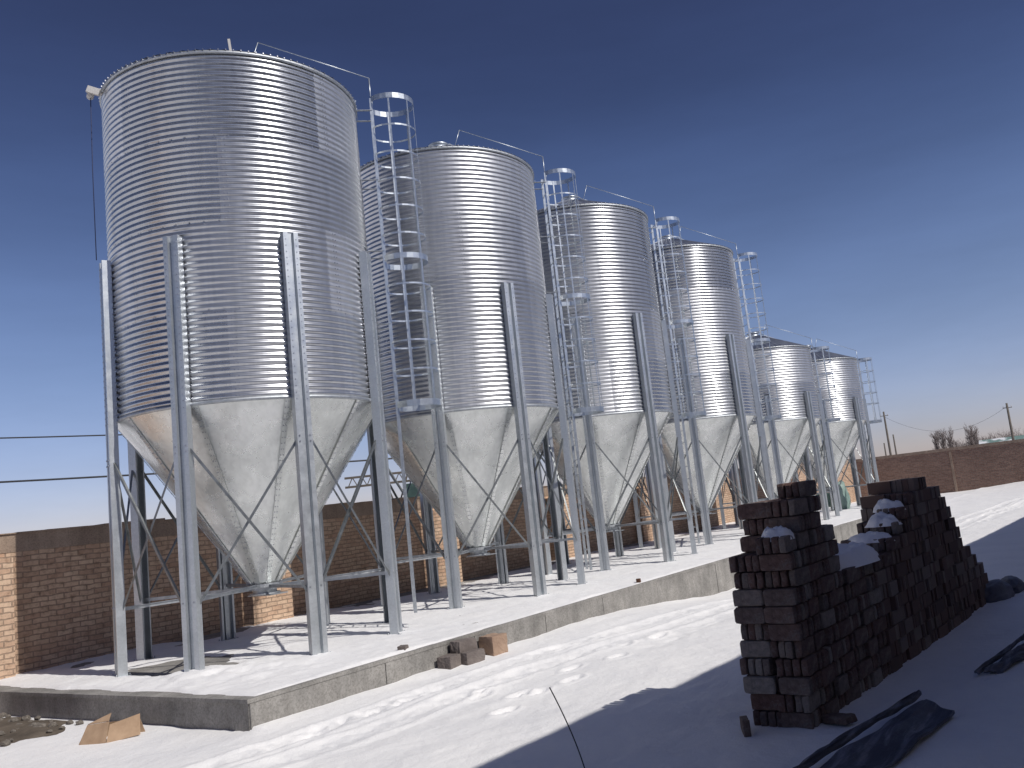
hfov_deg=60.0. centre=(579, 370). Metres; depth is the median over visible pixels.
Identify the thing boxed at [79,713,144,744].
cardboard box
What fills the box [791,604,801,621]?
brick
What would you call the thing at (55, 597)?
yard wall
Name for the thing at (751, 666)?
brick
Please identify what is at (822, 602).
brick
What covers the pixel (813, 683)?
brick
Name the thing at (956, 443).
bare tree
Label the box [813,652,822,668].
brick
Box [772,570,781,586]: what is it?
brick
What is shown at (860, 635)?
brick
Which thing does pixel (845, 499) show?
covered heap
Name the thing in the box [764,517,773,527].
brick
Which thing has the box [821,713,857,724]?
brick
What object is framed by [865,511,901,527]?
snow cap
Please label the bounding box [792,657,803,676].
brick
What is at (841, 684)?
brick
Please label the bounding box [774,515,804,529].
brick
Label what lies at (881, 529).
brick
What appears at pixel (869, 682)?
brick
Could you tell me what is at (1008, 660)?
dark plank
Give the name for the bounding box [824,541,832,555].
brick
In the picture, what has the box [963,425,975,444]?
poplar tree
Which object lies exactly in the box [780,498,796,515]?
brick
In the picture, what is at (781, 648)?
brick
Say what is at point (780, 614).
brick
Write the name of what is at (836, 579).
brick
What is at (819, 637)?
brick
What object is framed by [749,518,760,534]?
brick
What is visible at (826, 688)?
brick
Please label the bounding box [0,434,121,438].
overhead cable
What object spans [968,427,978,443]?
poplar tree
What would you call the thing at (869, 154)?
sky
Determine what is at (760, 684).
brick
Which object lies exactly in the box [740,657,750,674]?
brick
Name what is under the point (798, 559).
brick
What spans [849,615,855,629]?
brick
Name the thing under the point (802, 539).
brick
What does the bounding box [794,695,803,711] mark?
brick
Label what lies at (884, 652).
brick
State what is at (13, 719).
rubble stone
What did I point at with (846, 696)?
brick
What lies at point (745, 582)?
brick
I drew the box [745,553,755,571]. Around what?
brick
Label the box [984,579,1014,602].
dark sack
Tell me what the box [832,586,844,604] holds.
brick
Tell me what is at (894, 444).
utility pole
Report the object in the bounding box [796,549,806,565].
brick
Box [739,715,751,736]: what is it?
brick
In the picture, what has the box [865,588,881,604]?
brick
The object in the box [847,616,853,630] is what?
brick
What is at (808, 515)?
brick
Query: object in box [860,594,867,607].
brick
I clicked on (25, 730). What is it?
bare dirt
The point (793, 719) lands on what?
brick
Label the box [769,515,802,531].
brick
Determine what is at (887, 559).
brick
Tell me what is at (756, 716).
brick
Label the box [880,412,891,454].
utility pole
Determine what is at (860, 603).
brick
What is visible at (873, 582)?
brick
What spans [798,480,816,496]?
brick
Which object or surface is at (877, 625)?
brick
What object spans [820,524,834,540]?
brick
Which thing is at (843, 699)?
brick
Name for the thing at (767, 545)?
brick
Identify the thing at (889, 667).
brick
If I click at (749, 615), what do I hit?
brick
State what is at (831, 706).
brick
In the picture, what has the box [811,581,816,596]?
brick
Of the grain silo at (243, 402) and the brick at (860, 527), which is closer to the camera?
the brick at (860, 527)
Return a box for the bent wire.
[549,687,584,767]
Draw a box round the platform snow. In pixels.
[0,503,861,695]
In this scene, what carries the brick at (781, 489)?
on the brick
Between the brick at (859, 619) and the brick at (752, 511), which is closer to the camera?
the brick at (752, 511)
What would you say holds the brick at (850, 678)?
on the brick mass
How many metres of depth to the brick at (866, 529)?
9.45 m
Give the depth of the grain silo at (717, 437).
25.10 m
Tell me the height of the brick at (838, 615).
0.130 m
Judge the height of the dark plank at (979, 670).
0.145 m
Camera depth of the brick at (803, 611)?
6.88 m
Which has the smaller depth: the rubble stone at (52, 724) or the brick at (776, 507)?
the brick at (776, 507)
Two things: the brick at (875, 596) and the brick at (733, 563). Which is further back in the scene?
the brick at (875, 596)
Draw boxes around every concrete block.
[437,653,461,669]
[449,637,477,653]
[460,648,484,664]
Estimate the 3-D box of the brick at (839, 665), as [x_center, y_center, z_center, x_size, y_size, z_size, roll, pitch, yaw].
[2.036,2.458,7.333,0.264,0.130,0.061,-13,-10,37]
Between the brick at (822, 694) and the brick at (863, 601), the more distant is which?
the brick at (863, 601)
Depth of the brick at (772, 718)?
6.87 m
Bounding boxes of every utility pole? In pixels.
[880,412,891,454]
[893,434,896,453]
[1003,403,1014,439]
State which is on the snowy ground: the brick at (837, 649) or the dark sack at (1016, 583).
the dark sack at (1016, 583)
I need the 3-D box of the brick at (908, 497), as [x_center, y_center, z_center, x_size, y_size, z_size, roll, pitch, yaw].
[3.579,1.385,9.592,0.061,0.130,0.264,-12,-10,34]
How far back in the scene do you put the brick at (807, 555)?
7.13 m
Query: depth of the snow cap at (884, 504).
9.36 m
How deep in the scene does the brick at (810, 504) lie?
7.33 m
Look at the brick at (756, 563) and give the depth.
7.02 m
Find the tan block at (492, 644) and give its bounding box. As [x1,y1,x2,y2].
[479,633,507,655]
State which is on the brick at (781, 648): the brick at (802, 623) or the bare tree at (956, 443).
the brick at (802, 623)
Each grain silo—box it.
[86,39,441,676]
[360,130,603,608]
[521,185,705,574]
[633,226,781,548]
[718,324,840,528]
[790,339,881,510]
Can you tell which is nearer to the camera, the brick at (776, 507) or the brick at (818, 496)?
the brick at (776, 507)
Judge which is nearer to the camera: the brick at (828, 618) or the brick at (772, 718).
the brick at (772, 718)
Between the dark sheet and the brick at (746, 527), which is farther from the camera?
the brick at (746, 527)
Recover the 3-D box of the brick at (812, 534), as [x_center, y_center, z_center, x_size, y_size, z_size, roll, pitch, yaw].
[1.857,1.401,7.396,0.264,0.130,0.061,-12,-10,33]
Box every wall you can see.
[0,459,855,679]
[856,439,1023,496]
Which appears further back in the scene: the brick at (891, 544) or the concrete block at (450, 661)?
the concrete block at (450, 661)
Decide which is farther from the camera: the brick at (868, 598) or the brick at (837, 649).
the brick at (868, 598)
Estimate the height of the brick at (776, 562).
0.130 m
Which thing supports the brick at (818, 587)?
on the brick mass
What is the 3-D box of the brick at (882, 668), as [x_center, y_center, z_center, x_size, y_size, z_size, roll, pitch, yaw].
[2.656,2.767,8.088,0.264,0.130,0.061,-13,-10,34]
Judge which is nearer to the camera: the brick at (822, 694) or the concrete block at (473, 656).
the brick at (822, 694)
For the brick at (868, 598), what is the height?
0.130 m
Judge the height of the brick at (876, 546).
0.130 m
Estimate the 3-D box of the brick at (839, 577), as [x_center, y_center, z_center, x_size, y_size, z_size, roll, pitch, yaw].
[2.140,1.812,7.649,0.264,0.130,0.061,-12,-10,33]
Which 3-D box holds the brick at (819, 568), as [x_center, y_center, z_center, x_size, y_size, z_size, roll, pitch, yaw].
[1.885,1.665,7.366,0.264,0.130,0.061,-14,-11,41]
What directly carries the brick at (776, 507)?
on the brick at (793, 523)
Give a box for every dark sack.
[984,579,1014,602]
[1001,575,1023,593]
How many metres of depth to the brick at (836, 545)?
7.67 m
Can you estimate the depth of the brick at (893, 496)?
9.57 m
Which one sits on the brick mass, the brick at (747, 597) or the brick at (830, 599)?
the brick at (830, 599)
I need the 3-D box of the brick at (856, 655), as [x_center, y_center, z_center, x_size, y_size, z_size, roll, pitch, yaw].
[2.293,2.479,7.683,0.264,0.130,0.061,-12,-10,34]
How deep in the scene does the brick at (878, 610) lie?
8.13 m
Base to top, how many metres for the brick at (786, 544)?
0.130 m
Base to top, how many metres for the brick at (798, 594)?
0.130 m
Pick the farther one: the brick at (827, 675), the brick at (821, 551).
the brick at (821, 551)
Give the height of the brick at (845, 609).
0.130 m
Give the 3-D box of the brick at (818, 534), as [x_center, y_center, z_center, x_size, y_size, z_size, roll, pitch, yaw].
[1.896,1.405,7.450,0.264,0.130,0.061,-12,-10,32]
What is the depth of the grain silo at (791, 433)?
29.99 m
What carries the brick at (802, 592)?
on the brick at (803, 611)
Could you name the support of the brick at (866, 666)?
on the brick at (869, 682)
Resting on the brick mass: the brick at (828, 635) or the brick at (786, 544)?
the brick at (828, 635)
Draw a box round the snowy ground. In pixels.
[0,481,1023,767]
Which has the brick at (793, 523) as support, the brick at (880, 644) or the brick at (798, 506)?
the brick at (798, 506)
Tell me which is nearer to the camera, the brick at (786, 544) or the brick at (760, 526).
the brick at (786, 544)
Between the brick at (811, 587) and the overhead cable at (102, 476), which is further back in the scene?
the overhead cable at (102, 476)
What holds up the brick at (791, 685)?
on the brick at (799, 704)
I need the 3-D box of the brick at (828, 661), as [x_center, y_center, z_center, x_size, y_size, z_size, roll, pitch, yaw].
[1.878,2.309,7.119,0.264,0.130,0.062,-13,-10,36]
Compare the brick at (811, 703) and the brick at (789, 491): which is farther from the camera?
the brick at (789, 491)
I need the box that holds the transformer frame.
[344,471,419,497]
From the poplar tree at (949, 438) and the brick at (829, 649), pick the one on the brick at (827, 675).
the brick at (829, 649)
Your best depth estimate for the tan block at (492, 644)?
11.82 m
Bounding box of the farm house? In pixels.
[979,435,1023,443]
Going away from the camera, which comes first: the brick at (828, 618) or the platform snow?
the brick at (828, 618)
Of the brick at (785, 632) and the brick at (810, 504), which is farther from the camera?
the brick at (810, 504)
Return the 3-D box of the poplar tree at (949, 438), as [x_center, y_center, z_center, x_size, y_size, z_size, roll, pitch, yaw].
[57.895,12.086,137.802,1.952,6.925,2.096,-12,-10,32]
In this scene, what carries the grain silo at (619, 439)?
on the platform snow
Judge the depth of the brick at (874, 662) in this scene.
7.82 m
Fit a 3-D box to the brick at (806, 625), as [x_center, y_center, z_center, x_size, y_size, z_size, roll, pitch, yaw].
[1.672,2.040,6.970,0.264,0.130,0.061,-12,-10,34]
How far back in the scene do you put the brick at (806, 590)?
6.97 m
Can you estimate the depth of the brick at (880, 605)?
8.19 m
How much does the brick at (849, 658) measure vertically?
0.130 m
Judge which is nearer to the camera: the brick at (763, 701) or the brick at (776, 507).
the brick at (763, 701)
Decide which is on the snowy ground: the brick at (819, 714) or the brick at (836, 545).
the brick at (819, 714)
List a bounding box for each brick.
[729,553,748,572]
[732,589,764,606]
[734,572,742,588]
[734,606,765,623]
[737,502,767,519]
[737,553,754,571]
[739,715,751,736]
[740,535,761,552]
[740,640,771,657]
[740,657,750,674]
[741,624,748,638]
[742,571,751,588]
[743,519,751,534]
[743,676,777,693]
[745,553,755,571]
[748,571,758,588]
[748,624,755,639]
[748,657,757,674]
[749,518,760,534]
[750,692,779,710]
[752,554,762,571]
[753,710,761,725]
[755,537,764,554]
[755,624,763,639]
[755,657,765,674]
[756,571,765,588]
[757,517,769,533]
[759,553,793,570]
[760,710,769,725]
[762,623,769,639]
[763,537,772,553]
[763,552,795,568]
[763,588,797,605]
[763,657,778,675]
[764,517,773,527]
[764,606,797,623]
[765,571,773,587]
[766,500,778,516]
[767,587,800,602]
[768,623,802,640]
[768,710,777,726]
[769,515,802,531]
[770,641,779,657]
[771,536,779,553]
[772,499,787,516]
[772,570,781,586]
[773,585,805,601]
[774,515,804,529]
[775,657,786,676]
[776,711,782,726]
[777,482,789,498]
[777,693,786,711]
[778,641,785,657]
[778,676,813,695]
[779,534,796,552]
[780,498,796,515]
[780,514,808,529]
[780,567,797,586]
[781,711,814,728]
[783,497,813,511]
[784,482,794,497]
[784,657,795,675]
[785,641,795,657]
[785,675,815,691]
[785,695,795,711]
[788,498,808,515]
[789,566,810,585]
[791,551,801,567]
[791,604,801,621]
[792,481,799,496]
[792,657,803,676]
[793,530,809,548]
[794,635,814,657]
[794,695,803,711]
[795,495,821,509]
[796,496,819,510]
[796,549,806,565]
[796,621,806,638]
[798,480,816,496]
[798,603,805,619]
[801,548,809,563]
[801,602,808,618]
[801,620,808,636]
[801,653,818,675]
[802,689,820,712]
[803,529,817,544]
[803,584,808,600]
[804,547,814,562]
[804,563,819,580]
[805,596,818,615]
[805,618,813,634]
[806,511,820,527]
[806,513,810,528]
[806,583,811,598]
[807,546,815,561]
[808,582,813,596]
[809,615,817,631]
[810,528,820,543]
[811,543,827,560]
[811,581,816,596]
[812,673,818,690]
[812,710,819,726]
[813,562,821,575]
[813,629,825,650]
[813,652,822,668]
[814,579,821,594]
[814,650,827,666]
[814,671,821,688]
[815,561,823,575]
[815,708,820,723]
[816,527,822,542]
[816,594,826,610]
[817,664,834,686]
[819,560,827,574]
[819,574,835,593]
[819,608,835,627]
[819,687,825,703]
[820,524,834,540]
[820,628,832,643]
[820,648,829,665]
[821,542,829,556]
[821,697,838,713]
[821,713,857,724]
[822,559,830,573]
[822,646,832,663]
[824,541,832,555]
[824,686,829,702]
[825,555,839,572]
[825,592,833,607]
[826,640,843,661]
[829,540,835,554]
[829,572,838,587]
[832,539,838,553]
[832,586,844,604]
[833,605,841,621]
[833,673,849,695]
[834,571,842,586]
[836,618,851,637]
[837,604,844,619]
[837,659,840,673]
[838,638,846,654]
[838,695,842,708]
[839,603,847,618]
[841,566,858,583]
[841,693,845,706]
[842,650,855,670]
[843,584,851,598]
[844,597,858,615]
[844,690,849,704]
[845,670,854,686]
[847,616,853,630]
[848,682,861,701]
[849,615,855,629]
[849,647,858,662]
[851,627,867,645]
[854,665,862,680]
[855,578,866,594]
[855,658,872,678]
[856,596,863,610]
[856,612,860,626]
[857,521,867,533]
[857,595,865,609]
[858,607,873,625]
[860,566,864,576]
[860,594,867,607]
[861,679,864,692]
[862,576,872,590]
[862,593,869,606]
[863,522,870,532]
[864,563,873,575]
[864,637,878,656]
[864,677,868,690]
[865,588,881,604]
[866,575,875,589]
[866,675,871,688]
[869,605,877,619]
[870,656,876,670]
[870,667,882,686]
[871,573,878,587]
[871,617,883,635]
[872,539,879,551]
[872,562,877,571]
[874,604,880,617]
[876,602,882,616]
[876,634,882,648]
[878,523,885,532]
[878,538,886,551]
[878,646,892,664]
[879,552,892,566]
[880,665,884,678]
[885,526,892,534]
[885,536,901,550]
[887,661,891,674]
[889,507,895,516]
[890,493,896,500]
[891,520,902,534]
[895,506,908,519]
[896,492,904,504]
[903,491,913,504]
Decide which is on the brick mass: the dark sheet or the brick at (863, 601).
the brick at (863, 601)
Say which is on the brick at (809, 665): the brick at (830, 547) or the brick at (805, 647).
the brick at (805, 647)
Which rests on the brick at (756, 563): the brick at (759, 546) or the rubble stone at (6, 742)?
the brick at (759, 546)
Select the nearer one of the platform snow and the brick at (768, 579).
the brick at (768, 579)
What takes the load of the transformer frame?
on the snowy ground
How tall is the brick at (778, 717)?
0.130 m
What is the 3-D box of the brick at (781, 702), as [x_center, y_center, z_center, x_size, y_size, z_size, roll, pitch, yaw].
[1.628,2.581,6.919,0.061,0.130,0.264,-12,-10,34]
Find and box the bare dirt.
[0,717,66,742]
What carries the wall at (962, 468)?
on the snowy ground
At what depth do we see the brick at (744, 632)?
7.08 m
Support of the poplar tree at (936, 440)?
on the snowy ground
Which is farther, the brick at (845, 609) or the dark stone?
the dark stone
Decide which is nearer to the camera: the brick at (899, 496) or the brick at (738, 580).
the brick at (738, 580)
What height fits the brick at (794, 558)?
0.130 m
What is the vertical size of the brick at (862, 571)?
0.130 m
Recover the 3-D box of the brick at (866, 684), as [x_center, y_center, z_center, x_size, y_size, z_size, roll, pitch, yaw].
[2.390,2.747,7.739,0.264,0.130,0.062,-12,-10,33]
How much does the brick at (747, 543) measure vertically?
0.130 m
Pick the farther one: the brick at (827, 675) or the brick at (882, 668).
the brick at (882, 668)
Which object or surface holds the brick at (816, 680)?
on the brick at (790, 703)
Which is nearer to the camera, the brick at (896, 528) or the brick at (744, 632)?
the brick at (744, 632)
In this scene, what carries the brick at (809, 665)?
on the brick at (818, 673)
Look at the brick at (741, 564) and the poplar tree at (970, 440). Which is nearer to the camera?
the brick at (741, 564)
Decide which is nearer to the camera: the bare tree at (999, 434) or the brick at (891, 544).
the brick at (891, 544)
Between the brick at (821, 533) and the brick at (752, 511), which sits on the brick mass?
the brick at (821, 533)
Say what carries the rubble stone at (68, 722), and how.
on the bare dirt
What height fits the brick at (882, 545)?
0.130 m
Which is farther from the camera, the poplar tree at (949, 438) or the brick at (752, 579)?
the poplar tree at (949, 438)
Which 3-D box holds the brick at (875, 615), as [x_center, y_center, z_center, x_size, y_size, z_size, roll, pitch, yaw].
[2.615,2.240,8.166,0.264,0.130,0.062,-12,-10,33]
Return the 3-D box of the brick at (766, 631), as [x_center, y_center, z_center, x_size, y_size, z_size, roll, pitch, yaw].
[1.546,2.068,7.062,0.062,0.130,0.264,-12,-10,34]
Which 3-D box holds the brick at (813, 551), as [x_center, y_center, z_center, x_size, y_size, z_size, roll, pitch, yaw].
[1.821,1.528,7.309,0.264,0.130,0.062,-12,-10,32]
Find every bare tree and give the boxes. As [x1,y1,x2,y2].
[947,439,967,447]
[984,429,1010,439]
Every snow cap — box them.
[761,525,794,541]
[835,541,879,570]
[848,531,895,543]
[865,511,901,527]
[873,499,905,512]
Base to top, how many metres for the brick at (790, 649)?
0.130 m
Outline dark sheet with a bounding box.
[820,699,954,767]
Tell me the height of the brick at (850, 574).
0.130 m
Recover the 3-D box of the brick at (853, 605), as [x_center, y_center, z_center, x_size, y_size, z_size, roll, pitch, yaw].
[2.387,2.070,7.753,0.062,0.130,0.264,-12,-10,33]
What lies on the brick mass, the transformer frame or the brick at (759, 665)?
the brick at (759, 665)
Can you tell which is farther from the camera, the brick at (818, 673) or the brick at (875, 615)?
the brick at (875, 615)
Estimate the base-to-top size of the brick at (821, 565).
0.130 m
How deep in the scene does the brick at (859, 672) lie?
7.50 m
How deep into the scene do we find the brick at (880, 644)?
8.09 m
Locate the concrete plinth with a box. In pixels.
[0,496,940,731]
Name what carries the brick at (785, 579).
on the brick at (798, 594)
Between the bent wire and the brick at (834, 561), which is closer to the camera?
the bent wire
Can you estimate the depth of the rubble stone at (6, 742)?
9.59 m
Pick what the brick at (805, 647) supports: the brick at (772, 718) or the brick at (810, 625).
the brick at (810, 625)
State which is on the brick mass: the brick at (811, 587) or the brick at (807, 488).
the brick at (811, 587)
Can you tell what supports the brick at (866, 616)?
on the brick
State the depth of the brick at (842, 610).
7.48 m
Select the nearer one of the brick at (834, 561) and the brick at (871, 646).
the brick at (834, 561)
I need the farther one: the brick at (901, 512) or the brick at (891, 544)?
the brick at (901, 512)
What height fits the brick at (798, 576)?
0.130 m
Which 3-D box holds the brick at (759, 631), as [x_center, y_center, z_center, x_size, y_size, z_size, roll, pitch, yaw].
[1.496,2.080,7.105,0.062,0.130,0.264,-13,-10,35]
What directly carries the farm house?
on the snowy ground
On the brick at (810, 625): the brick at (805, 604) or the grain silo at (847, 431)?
the brick at (805, 604)
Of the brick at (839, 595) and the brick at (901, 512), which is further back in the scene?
the brick at (901, 512)
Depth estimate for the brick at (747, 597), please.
7.04 m
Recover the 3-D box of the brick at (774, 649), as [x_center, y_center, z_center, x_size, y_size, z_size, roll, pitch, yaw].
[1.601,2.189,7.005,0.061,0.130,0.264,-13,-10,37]
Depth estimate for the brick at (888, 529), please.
9.05 m
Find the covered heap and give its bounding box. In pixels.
[830,480,850,510]
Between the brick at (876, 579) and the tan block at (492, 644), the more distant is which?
the tan block at (492, 644)
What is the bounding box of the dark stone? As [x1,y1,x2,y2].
[397,644,408,649]
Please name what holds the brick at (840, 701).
on the snowy ground
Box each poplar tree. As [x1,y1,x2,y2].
[930,430,942,449]
[936,428,948,448]
[942,428,954,447]
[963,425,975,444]
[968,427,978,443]
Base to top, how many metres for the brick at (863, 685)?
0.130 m
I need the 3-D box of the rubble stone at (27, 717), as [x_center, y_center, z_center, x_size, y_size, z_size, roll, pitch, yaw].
[-6.945,4.360,11.068,0.093,0.074,0.119,-6,-8,-4]
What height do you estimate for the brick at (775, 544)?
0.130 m
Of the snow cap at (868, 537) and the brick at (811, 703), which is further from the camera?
the snow cap at (868, 537)
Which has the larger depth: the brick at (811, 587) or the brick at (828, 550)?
the brick at (828, 550)
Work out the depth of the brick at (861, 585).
7.96 m
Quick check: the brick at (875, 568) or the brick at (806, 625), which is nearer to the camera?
the brick at (806, 625)
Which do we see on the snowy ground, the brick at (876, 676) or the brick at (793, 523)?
the brick at (876, 676)
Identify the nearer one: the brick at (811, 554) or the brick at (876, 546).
the brick at (811, 554)
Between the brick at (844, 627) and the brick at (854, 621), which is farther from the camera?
the brick at (854, 621)
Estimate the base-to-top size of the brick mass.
1.730 m
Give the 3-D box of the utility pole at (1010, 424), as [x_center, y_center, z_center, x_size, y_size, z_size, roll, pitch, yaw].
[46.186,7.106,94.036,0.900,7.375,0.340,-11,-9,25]
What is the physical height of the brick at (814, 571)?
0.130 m
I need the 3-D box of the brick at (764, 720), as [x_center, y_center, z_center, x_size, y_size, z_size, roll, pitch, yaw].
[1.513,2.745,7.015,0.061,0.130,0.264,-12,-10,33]
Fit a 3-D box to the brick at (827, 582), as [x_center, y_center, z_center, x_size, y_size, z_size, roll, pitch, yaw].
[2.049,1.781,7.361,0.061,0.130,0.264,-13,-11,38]
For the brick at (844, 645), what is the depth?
7.36 m
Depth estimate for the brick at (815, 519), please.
7.40 m
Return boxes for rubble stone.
[0,739,10,746]
[7,717,18,721]
[21,715,30,720]
[33,723,45,726]
[47,722,57,726]
[66,720,73,724]
[76,720,83,724]
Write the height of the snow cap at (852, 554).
0.231 m
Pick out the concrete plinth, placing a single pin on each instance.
(216, 711)
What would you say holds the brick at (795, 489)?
on the brick at (818, 496)
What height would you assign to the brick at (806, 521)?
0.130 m
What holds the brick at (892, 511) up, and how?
on the brick mass
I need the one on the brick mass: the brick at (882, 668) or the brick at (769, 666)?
the brick at (769, 666)
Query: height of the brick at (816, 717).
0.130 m
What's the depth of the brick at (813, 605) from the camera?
7.08 m
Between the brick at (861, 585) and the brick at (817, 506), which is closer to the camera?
the brick at (817, 506)
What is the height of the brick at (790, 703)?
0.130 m
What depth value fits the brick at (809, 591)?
7.03 m
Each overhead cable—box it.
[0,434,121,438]
[0,458,391,482]
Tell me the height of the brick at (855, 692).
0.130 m
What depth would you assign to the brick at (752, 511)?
7.35 m
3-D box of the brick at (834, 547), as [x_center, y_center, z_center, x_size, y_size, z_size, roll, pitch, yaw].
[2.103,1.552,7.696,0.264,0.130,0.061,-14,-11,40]
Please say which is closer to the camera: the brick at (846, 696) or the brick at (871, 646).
the brick at (846, 696)
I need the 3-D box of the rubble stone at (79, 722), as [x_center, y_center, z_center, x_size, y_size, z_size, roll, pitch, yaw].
[-5.863,4.126,10.345,0.089,0.058,0.074,-3,-9,-22]
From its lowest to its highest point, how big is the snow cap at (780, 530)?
0.114 m
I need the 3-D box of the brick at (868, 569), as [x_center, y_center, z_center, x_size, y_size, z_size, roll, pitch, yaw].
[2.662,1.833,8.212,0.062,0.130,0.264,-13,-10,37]
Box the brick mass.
[738,477,988,691]
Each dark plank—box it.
[793,690,921,767]
[974,634,1023,674]
[984,643,1023,673]
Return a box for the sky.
[0,0,1023,533]
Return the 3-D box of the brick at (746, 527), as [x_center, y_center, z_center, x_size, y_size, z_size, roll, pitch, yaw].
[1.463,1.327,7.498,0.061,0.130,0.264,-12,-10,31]
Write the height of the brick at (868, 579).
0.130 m
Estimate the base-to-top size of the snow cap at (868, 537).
0.109 m
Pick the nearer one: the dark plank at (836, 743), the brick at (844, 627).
the dark plank at (836, 743)
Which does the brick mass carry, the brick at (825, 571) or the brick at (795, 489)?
the brick at (825, 571)
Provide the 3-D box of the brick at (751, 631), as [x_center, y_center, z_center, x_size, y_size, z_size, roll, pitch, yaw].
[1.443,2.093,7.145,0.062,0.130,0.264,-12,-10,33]
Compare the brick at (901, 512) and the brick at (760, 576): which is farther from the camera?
the brick at (901, 512)
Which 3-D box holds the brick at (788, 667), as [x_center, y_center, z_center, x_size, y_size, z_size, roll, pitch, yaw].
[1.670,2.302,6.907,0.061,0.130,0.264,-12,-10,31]
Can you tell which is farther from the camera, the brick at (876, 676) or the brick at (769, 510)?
the brick at (876, 676)
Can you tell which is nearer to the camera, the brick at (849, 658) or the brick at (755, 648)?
the brick at (755, 648)
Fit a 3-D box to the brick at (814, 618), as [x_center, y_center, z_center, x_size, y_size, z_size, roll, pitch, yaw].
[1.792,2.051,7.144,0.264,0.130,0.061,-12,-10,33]
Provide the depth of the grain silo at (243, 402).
12.33 m
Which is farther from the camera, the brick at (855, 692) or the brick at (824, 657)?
the brick at (855, 692)
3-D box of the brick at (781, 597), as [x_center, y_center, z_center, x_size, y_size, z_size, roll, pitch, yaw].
[1.567,1.768,6.885,0.264,0.130,0.062,-12,-10,31]
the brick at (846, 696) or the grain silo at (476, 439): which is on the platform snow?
the grain silo at (476, 439)
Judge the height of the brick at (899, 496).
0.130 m
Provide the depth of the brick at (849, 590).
7.73 m
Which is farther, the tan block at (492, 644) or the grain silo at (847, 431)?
the grain silo at (847, 431)
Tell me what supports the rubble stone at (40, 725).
on the bare dirt
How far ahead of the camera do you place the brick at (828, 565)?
7.44 m
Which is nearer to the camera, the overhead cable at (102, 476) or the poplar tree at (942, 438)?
the overhead cable at (102, 476)
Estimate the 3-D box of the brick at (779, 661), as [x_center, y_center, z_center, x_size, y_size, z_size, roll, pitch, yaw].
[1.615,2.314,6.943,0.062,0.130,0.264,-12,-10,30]

